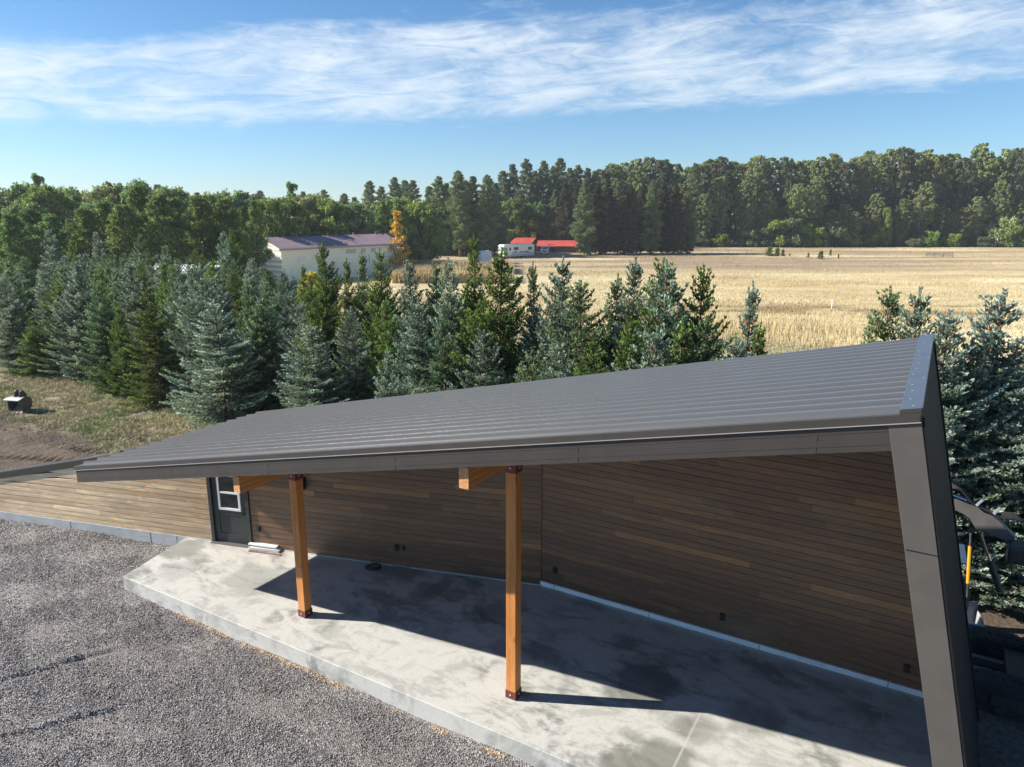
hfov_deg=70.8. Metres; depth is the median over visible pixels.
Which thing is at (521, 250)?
motorhome
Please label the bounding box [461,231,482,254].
shade tree
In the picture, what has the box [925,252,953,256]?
rail gate
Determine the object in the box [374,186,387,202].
conifer tree
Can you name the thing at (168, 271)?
green spruce
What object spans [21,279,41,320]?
teal spruce
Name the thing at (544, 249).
white truck
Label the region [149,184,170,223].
leafy tree
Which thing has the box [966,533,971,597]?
snow pole
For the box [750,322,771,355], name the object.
green spruce
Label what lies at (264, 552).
wood strip
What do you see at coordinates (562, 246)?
red roof house
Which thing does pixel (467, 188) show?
conifer tree
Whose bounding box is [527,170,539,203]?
ponderosa pine
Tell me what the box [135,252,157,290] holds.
blue spruce
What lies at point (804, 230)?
shrub
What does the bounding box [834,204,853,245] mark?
cottonwood tree
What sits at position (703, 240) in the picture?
shrub
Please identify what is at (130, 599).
gravel path
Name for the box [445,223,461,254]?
shade tree
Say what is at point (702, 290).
green spruce
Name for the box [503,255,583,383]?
blue spruce
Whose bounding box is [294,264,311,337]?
green spruce
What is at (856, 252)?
field fence
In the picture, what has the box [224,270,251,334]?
green spruce
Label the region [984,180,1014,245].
cottonwood tree
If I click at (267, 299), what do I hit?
teal spruce
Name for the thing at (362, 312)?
teal spruce
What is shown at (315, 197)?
leafy tree
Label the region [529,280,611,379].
teal spruce
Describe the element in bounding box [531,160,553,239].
ponderosa pine
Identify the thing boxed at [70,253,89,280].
blue spruce
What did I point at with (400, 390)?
blue spruce
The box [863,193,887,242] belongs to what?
cottonwood tree
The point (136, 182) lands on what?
leafy tree
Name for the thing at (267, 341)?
teal spruce
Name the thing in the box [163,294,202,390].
teal spruce
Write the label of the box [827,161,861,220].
cottonwood tree
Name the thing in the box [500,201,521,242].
shade tree
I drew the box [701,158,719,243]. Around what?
cottonwood tree
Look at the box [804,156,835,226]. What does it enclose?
cottonwood tree
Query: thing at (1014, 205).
cottonwood tree
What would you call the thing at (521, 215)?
shade tree
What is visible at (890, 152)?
cottonwood tree
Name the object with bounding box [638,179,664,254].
dark spruce
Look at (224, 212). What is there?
leafy tree
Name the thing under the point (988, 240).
shrub
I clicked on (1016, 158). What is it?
cottonwood tree
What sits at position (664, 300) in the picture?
blue spruce
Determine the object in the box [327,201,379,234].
leafy tree
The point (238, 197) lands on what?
leafy tree
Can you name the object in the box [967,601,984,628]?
feed tub
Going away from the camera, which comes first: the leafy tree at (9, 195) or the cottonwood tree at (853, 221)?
the leafy tree at (9, 195)
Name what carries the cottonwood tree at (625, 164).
on the ground at (1000, 741)
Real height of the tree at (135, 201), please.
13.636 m
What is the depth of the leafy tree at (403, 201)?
158.76 m
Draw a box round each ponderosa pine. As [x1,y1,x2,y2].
[493,170,516,225]
[504,164,524,223]
[512,159,540,214]
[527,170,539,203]
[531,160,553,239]
[541,166,556,239]
[546,158,570,221]
[560,167,578,234]
[568,165,584,207]
[582,167,595,219]
[588,170,603,240]
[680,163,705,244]
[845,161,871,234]
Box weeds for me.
[391,259,514,282]
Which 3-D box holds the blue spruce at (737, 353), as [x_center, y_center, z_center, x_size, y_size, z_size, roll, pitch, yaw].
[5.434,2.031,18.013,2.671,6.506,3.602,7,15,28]
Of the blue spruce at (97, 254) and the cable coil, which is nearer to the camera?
the cable coil
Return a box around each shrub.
[692,234,710,246]
[710,233,733,246]
[737,229,760,246]
[751,226,774,246]
[759,218,789,246]
[773,216,804,246]
[791,223,819,246]
[805,226,829,246]
[820,220,850,246]
[835,230,859,246]
[860,233,881,246]
[905,238,922,246]
[918,230,941,246]
[941,233,965,246]
[975,236,994,246]
[985,215,1021,246]
[995,224,1023,246]
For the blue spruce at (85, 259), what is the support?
on the ground at (1000, 741)
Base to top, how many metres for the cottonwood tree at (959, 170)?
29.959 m
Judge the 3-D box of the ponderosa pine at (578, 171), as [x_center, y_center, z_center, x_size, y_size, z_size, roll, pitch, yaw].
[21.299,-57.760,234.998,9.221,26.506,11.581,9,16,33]
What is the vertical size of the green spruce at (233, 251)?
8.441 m
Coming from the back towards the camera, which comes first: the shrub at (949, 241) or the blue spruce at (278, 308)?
the shrub at (949, 241)
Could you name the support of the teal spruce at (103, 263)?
on the ground at (1000, 741)
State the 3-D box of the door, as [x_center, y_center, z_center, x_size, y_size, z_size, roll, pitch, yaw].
[-7.347,3.191,18.743,1.010,2.080,0.107,4,14,15]
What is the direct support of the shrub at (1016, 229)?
on the ground at (1000, 741)
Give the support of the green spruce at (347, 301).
on the ground at (1000, 741)
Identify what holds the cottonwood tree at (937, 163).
on the ground at (1000, 741)
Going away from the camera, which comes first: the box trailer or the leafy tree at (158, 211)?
the leafy tree at (158, 211)
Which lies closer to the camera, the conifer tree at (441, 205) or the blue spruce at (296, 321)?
the blue spruce at (296, 321)
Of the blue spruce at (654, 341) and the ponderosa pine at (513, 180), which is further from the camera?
the ponderosa pine at (513, 180)
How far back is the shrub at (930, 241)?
240.15 m
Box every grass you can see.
[0,364,258,454]
[0,364,277,469]
[299,247,1023,352]
[582,334,1021,382]
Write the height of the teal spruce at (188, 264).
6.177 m
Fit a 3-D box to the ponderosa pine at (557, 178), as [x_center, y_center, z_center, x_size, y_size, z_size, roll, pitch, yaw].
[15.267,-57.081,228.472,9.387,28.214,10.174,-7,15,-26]
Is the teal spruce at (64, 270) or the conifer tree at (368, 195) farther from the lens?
the conifer tree at (368, 195)
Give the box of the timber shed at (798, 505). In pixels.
[0,333,979,766]
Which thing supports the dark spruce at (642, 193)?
on the ground at (1000, 741)
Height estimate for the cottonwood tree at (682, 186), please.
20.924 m
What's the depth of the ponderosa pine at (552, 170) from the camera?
232.75 m
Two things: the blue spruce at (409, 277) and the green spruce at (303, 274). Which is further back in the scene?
the green spruce at (303, 274)
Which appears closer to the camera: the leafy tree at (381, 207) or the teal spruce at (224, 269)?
the teal spruce at (224, 269)
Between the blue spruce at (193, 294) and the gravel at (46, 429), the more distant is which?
the blue spruce at (193, 294)
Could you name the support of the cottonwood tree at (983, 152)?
on the ground at (1000, 741)
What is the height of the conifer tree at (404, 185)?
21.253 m
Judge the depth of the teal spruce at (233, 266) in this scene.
49.29 m
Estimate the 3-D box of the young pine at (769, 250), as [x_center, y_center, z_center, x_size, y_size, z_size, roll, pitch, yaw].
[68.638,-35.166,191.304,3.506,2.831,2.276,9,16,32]
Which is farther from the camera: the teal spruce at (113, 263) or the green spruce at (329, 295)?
the teal spruce at (113, 263)
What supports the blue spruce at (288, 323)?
on the ground at (1000, 741)
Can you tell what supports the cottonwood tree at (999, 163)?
on the ground at (1000, 741)
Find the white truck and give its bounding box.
[540,244,549,253]
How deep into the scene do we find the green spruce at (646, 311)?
21.06 m
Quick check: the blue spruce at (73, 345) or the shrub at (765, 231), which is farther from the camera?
the shrub at (765, 231)
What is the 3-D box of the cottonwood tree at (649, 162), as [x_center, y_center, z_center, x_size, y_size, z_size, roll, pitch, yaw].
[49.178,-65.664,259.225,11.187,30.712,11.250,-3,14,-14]
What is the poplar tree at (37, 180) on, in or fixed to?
on the ground at (1000, 741)
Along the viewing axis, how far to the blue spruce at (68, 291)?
42.64 m
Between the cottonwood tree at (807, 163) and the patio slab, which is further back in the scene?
the cottonwood tree at (807, 163)
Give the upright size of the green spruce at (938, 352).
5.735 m
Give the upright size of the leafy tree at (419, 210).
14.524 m
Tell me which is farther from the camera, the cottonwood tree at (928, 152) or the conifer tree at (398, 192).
the cottonwood tree at (928, 152)
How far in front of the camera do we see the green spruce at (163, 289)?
43.20 m
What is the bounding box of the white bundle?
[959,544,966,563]
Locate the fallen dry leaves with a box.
[177,615,505,763]
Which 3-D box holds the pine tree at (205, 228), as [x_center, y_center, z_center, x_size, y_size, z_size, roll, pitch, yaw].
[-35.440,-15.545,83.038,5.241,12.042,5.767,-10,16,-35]
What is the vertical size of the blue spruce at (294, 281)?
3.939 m
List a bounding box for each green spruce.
[0,301,43,356]
[2,256,11,268]
[9,321,52,375]
[30,265,74,358]
[65,240,82,266]
[70,254,83,283]
[94,304,147,399]
[95,265,117,347]
[114,289,200,410]
[133,261,160,338]
[144,251,156,276]
[154,260,168,327]
[166,266,189,304]
[185,248,201,279]
[194,254,207,280]
[198,258,241,320]
[219,229,253,283]
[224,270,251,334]
[255,269,281,303]
[278,304,341,407]
[290,287,337,390]
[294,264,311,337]
[295,240,346,389]
[318,291,340,365]
[331,258,366,390]
[337,247,410,398]
[361,299,417,398]
[449,247,537,385]
[452,233,488,384]
[573,338,604,375]
[603,313,647,372]
[624,257,703,366]
[656,316,702,366]
[677,264,738,361]
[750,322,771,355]
[936,342,953,368]
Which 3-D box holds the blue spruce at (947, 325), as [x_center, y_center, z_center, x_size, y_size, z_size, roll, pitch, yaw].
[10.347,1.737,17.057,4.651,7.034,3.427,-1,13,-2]
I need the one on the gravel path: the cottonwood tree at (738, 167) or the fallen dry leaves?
the fallen dry leaves
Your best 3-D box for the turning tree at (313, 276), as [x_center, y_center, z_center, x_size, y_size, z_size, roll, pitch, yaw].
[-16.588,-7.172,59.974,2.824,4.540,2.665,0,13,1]
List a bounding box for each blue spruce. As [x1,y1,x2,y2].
[0,276,38,373]
[13,266,38,309]
[28,263,57,343]
[36,260,58,325]
[40,229,63,277]
[44,260,107,380]
[51,264,96,344]
[60,254,70,274]
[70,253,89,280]
[82,253,96,276]
[86,231,108,277]
[110,266,125,316]
[118,261,169,373]
[119,255,158,302]
[124,262,136,324]
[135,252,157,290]
[146,264,159,294]
[151,254,177,307]
[157,280,192,368]
[158,263,253,415]
[169,282,201,377]
[172,299,277,428]
[185,267,203,304]
[200,276,247,365]
[216,231,236,278]
[233,268,261,312]
[242,258,260,295]
[253,277,280,320]
[266,302,335,408]
[267,294,304,384]
[268,270,297,353]
[272,324,353,407]
[290,277,297,300]
[320,306,376,401]
[372,300,463,394]
[374,348,414,397]
[393,259,433,387]
[423,257,472,390]
[437,327,514,390]
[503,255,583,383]
[537,341,572,378]
[604,257,650,371]
[610,259,699,370]
[624,325,674,370]
[714,337,749,359]
[723,280,761,358]
[872,286,999,571]
[921,309,1023,600]
[938,287,1023,595]
[941,337,1023,597]
[957,364,1023,612]
[961,350,1023,551]
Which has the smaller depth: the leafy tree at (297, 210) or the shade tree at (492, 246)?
the leafy tree at (297, 210)
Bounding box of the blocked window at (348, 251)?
[346,248,375,253]
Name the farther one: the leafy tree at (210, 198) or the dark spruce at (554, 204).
the dark spruce at (554, 204)
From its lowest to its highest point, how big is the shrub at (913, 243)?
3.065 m
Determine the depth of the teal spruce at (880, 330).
17.73 m
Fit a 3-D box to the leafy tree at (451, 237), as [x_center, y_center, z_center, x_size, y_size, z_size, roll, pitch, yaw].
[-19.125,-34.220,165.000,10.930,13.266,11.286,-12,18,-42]
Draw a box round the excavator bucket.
[3,390,32,413]
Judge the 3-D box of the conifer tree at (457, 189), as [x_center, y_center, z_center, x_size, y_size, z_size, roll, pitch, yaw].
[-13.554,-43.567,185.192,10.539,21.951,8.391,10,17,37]
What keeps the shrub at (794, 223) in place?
on the ground at (1000, 741)
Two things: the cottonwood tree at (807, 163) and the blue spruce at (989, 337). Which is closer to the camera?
the blue spruce at (989, 337)
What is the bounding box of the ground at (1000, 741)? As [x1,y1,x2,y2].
[4,223,1023,766]
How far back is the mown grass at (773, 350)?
48.33 m
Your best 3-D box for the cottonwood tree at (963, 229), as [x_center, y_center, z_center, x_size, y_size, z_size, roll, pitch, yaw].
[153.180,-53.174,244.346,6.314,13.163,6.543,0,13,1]
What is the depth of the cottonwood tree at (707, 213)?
240.24 m
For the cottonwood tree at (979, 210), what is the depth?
243.04 m
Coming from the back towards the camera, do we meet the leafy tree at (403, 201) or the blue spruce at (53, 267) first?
the leafy tree at (403, 201)
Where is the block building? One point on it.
(291, 255)
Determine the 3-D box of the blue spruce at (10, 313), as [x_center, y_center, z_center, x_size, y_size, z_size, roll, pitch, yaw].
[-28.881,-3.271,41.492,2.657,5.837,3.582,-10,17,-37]
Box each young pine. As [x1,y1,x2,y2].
[764,246,774,255]
[774,247,780,255]
[817,251,823,258]
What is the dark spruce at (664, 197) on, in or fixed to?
on the ground at (1000, 741)
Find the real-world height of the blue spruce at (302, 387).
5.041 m
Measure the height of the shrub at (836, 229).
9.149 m
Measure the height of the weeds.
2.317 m
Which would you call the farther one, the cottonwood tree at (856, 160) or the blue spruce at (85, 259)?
the cottonwood tree at (856, 160)
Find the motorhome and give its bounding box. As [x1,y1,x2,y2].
[498,243,533,257]
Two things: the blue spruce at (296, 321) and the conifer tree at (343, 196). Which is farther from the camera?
the conifer tree at (343, 196)
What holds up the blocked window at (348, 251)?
in the block building
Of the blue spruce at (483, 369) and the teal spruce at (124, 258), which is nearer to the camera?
the blue spruce at (483, 369)
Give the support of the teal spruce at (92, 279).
on the ground at (1000, 741)
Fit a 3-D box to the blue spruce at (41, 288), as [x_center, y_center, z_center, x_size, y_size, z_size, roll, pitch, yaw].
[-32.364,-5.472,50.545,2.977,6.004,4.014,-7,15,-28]
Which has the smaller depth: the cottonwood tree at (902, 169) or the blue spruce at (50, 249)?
the blue spruce at (50, 249)
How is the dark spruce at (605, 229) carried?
on the ground at (1000, 741)
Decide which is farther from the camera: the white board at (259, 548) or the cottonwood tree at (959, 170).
the cottonwood tree at (959, 170)
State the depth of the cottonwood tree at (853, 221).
241.42 m
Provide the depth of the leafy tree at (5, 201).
114.13 m
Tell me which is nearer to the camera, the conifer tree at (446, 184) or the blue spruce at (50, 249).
the blue spruce at (50, 249)
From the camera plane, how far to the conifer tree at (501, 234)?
194.42 m
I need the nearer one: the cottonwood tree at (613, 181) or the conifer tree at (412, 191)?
the conifer tree at (412, 191)
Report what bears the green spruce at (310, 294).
on the ground at (1000, 741)
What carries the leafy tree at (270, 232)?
on the ground at (1000, 741)
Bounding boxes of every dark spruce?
[544,189,563,239]
[550,182,575,239]
[567,178,600,254]
[568,184,583,249]
[586,183,608,253]
[592,179,623,254]
[607,182,626,253]
[617,186,643,254]
[634,183,654,252]
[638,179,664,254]
[654,183,672,252]
[662,184,689,254]
[679,193,698,253]
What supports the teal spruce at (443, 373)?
on the ground at (1000, 741)
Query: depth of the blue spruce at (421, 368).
25.28 m
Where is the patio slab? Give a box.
[123,538,932,766]
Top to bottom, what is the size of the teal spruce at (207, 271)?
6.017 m
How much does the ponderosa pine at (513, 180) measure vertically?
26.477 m
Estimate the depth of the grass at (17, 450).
29.57 m
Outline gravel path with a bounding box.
[0,518,533,766]
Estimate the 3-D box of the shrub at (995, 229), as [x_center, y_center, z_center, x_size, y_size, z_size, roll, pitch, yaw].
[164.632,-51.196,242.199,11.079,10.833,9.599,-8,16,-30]
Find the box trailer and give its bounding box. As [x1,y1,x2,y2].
[478,250,491,262]
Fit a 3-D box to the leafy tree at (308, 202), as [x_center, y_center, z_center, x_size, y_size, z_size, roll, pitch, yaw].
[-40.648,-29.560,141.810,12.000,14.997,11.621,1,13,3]
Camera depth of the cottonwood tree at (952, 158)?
254.78 m
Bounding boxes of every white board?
[248,542,278,548]
[248,545,281,552]
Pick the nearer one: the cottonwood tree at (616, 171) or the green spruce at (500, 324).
the green spruce at (500, 324)
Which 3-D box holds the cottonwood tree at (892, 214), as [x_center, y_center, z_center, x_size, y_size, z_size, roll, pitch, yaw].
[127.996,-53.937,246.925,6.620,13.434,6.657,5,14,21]
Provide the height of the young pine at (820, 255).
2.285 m
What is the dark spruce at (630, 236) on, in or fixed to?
on the ground at (1000, 741)
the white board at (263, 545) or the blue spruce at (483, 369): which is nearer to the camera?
the white board at (263, 545)
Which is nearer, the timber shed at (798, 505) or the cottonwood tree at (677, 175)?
the timber shed at (798, 505)
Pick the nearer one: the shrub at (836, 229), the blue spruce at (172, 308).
the blue spruce at (172, 308)
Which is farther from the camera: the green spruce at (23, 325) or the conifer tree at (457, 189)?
the conifer tree at (457, 189)
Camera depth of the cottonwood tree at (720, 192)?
242.75 m
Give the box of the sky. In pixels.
[0,0,1023,213]
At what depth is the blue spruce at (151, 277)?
58.59 m
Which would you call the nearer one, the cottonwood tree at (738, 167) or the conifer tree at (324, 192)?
the conifer tree at (324, 192)
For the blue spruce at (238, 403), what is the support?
on the ground at (1000, 741)
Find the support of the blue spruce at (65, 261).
on the ground at (1000, 741)
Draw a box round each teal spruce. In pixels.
[0,259,36,312]
[0,268,45,346]
[12,256,40,307]
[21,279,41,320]
[22,294,86,378]
[47,254,58,268]
[48,264,72,312]
[69,280,137,393]
[83,264,105,291]
[84,268,106,314]
[94,253,111,278]
[95,252,111,286]
[96,270,151,361]
[103,253,126,285]
[104,265,112,304]
[117,259,127,274]
[118,252,128,269]
[132,234,158,272]
[134,263,146,309]
[154,244,174,277]
[158,270,181,349]
[159,255,179,282]
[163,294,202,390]
[174,258,188,283]
[180,259,199,304]
[200,261,217,299]
[212,295,289,411]
[219,257,231,289]
[225,259,244,309]
[232,280,279,393]
[261,279,284,368]
[270,288,289,339]
[276,279,284,305]
[348,250,377,398]
[366,294,379,368]
[402,261,460,384]
[421,316,463,392]
[513,349,542,382]
[515,261,544,374]
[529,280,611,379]
[584,273,631,374]
[678,312,731,362]
[860,285,911,343]
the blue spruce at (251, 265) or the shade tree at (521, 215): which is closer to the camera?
the blue spruce at (251, 265)
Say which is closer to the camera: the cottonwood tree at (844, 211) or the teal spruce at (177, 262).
the teal spruce at (177, 262)
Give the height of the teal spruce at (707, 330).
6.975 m
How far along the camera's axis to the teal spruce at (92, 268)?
52.89 m
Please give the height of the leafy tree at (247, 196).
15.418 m
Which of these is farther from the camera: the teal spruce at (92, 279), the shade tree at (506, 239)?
the shade tree at (506, 239)
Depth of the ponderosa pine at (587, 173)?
233.80 m
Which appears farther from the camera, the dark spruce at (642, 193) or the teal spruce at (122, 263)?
the dark spruce at (642, 193)
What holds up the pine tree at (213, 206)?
on the ground at (1000, 741)
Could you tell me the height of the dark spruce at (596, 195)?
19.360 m
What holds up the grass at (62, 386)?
on the ground at (1000, 741)
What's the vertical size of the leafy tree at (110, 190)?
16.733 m
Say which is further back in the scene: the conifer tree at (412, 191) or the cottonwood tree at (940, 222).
the cottonwood tree at (940, 222)
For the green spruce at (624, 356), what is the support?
on the ground at (1000, 741)
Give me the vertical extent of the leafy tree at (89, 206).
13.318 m
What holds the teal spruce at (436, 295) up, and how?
on the ground at (1000, 741)
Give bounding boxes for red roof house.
[510,238,577,252]
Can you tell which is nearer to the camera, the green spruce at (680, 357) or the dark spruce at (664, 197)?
the green spruce at (680, 357)
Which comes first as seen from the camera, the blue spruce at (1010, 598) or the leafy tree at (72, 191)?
the blue spruce at (1010, 598)
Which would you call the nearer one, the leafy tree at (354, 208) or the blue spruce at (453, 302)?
the blue spruce at (453, 302)
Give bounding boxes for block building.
[254,232,403,282]
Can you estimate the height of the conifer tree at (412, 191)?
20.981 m
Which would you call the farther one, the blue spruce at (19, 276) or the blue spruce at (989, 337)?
the blue spruce at (19, 276)
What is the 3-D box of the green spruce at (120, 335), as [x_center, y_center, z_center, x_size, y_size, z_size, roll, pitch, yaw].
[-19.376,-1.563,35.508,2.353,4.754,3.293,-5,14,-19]
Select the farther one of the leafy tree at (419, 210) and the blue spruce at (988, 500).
the leafy tree at (419, 210)
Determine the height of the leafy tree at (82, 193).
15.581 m
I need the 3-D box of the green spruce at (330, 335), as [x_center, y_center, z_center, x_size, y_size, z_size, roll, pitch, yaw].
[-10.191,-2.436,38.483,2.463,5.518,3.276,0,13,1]
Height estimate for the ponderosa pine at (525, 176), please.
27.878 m
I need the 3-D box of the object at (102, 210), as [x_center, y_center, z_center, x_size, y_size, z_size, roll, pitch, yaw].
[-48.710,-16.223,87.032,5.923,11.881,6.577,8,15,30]
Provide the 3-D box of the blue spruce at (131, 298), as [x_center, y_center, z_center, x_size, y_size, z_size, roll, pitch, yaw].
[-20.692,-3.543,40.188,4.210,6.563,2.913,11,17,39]
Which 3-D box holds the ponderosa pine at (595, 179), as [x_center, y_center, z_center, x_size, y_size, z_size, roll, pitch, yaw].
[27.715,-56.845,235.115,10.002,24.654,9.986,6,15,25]
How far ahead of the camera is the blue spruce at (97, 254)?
74.41 m
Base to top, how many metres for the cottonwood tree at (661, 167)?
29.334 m
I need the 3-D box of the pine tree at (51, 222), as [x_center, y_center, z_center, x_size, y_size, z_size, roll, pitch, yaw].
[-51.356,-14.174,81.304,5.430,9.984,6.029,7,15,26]
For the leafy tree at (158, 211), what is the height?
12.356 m
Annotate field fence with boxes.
[692,249,1020,257]
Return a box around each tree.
[0,187,23,212]
[0,196,16,211]
[0,200,62,282]
[0,214,24,273]
[0,214,44,277]
[7,180,38,206]
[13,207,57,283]
[14,184,79,240]
[28,213,84,268]
[30,172,44,189]
[44,185,81,236]
[60,219,92,261]
[62,200,118,261]
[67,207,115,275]
[77,180,125,238]
[78,190,88,199]
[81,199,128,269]
[101,204,152,268]
[109,178,160,252]
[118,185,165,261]
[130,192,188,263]
[142,185,199,260]
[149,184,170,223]
[158,196,192,263]
[166,207,203,260]
[178,195,225,264]
[193,204,244,261]
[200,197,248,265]
[202,191,241,235]
[213,188,251,220]
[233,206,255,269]
[238,192,260,211]
[240,197,299,246]
[240,200,272,274]
[257,190,265,198]
[260,195,312,236]
[264,219,294,235]
[286,181,297,200]
[286,195,331,235]
[296,270,318,304]
[303,192,332,234]
[304,196,352,235]
[321,189,329,197]
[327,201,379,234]
[328,199,365,233]
[340,193,350,204]
[358,203,392,234]
[360,180,379,205]
[365,200,414,255]
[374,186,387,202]
[383,177,403,200]
[385,210,414,265]
[386,197,425,261]
[399,199,449,264]
[400,180,409,198]
[404,180,421,204]
[411,205,456,259]
[424,186,436,203]
[427,176,451,244]
[437,182,452,247]
[444,170,476,256]
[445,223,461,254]
[454,180,479,255]
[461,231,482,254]
[465,176,486,247]
[470,174,505,250]
[477,225,499,252]
[488,183,509,254]
[491,203,508,253]
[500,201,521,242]
[503,198,530,243]
[513,202,540,239]
[521,217,546,247]
[527,201,554,239]
[591,169,611,197]
[603,178,622,237]
[604,163,626,194]
[617,162,635,243]
[622,158,650,205]
[637,156,656,233]
[646,159,677,241]
[663,163,686,203]
[670,183,690,227]
[679,166,690,193]
[683,163,712,223]
[693,193,716,244]
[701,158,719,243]
[704,156,737,244]
[707,177,732,243]
[720,161,744,244]
[730,163,752,238]
[732,180,757,245]
[737,175,762,246]
[743,155,773,222]
[760,157,784,212]
[767,157,799,234]
[772,207,789,235]
[778,161,808,217]
[783,183,808,246]
[800,159,813,234]
[803,176,828,227]
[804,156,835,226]
[821,153,848,213]
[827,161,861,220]
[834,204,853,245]
[847,156,871,235]
[847,211,864,246]
[859,150,878,243]
[861,153,895,235]
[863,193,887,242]
[875,148,906,243]
[875,207,893,246]
[878,206,894,245]
[883,146,920,244]
[891,199,914,246]
[903,152,929,244]
[909,149,936,243]
[910,182,937,245]
[920,154,953,237]
[931,203,952,244]
[934,153,967,219]
[943,157,979,238]
[944,212,960,243]
[953,207,975,244]
[963,142,998,243]
[965,196,989,246]
[972,156,1009,240]
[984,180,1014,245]
[990,148,1017,243]
[998,201,1017,245]
[1001,147,1023,216]
[1011,200,1023,246]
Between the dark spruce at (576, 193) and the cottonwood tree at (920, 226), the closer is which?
the dark spruce at (576, 193)
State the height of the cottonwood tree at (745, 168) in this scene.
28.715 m
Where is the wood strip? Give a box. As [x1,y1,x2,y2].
[248,550,280,554]
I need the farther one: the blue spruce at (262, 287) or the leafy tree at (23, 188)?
the leafy tree at (23, 188)
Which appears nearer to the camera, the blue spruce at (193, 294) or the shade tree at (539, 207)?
the blue spruce at (193, 294)
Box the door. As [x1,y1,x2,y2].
[211,476,248,544]
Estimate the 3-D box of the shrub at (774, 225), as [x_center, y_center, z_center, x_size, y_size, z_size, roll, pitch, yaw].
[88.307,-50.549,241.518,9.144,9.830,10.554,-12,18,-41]
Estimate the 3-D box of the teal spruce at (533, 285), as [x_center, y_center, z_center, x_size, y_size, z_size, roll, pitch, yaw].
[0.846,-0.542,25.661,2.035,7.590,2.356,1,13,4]
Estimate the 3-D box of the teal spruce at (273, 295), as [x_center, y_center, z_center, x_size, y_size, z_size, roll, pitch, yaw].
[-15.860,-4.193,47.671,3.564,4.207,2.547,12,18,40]
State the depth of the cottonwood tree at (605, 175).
246.98 m
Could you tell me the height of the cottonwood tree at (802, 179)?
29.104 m
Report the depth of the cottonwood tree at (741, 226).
242.34 m
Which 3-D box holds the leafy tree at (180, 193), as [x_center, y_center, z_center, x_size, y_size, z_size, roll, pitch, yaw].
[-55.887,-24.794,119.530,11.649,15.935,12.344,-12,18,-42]
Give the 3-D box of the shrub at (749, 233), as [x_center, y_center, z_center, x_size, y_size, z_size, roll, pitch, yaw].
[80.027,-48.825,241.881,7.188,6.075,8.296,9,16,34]
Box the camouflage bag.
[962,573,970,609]
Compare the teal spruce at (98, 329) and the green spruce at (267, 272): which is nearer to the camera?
the teal spruce at (98, 329)
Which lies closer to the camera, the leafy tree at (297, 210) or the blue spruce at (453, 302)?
the blue spruce at (453, 302)
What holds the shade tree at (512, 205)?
on the ground at (1000, 741)
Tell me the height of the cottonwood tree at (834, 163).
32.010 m
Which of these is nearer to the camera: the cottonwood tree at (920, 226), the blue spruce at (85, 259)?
the blue spruce at (85, 259)
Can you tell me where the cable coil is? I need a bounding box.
[365,563,408,570]
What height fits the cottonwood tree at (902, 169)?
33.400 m
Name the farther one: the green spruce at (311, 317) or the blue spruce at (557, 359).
the green spruce at (311, 317)
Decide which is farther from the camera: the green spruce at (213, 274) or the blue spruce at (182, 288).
the green spruce at (213, 274)
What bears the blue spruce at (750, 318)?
on the ground at (1000, 741)
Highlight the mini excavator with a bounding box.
[952,483,1023,720]
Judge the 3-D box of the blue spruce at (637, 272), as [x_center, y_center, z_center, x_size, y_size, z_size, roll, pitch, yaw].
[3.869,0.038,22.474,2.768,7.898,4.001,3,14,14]
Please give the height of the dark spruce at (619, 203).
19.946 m
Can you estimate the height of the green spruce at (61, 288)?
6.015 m
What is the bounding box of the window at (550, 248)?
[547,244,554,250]
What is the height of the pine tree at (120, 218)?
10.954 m
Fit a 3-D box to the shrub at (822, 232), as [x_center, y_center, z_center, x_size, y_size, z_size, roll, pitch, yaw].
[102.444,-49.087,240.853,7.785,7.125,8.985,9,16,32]
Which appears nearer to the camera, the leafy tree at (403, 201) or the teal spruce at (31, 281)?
the teal spruce at (31, 281)
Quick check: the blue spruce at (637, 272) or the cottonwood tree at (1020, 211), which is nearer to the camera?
the blue spruce at (637, 272)
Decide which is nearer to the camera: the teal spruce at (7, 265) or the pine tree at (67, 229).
the teal spruce at (7, 265)
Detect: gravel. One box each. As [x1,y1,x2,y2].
[0,400,160,456]
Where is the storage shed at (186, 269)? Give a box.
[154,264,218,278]
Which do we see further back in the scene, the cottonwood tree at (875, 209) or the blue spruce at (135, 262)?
the cottonwood tree at (875, 209)
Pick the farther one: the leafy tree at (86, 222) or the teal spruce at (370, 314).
the leafy tree at (86, 222)
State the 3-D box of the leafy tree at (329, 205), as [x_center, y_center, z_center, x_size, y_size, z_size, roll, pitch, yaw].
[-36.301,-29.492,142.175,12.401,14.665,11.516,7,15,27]
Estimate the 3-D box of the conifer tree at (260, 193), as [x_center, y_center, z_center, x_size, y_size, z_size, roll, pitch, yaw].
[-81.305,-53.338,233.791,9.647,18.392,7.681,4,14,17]
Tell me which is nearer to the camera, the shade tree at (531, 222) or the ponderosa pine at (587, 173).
the shade tree at (531, 222)
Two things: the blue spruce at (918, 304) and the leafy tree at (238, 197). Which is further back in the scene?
the leafy tree at (238, 197)
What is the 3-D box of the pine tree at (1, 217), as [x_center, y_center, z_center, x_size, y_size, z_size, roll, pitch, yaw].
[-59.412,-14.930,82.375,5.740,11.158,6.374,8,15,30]
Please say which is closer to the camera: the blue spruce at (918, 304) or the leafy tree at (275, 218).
the blue spruce at (918, 304)

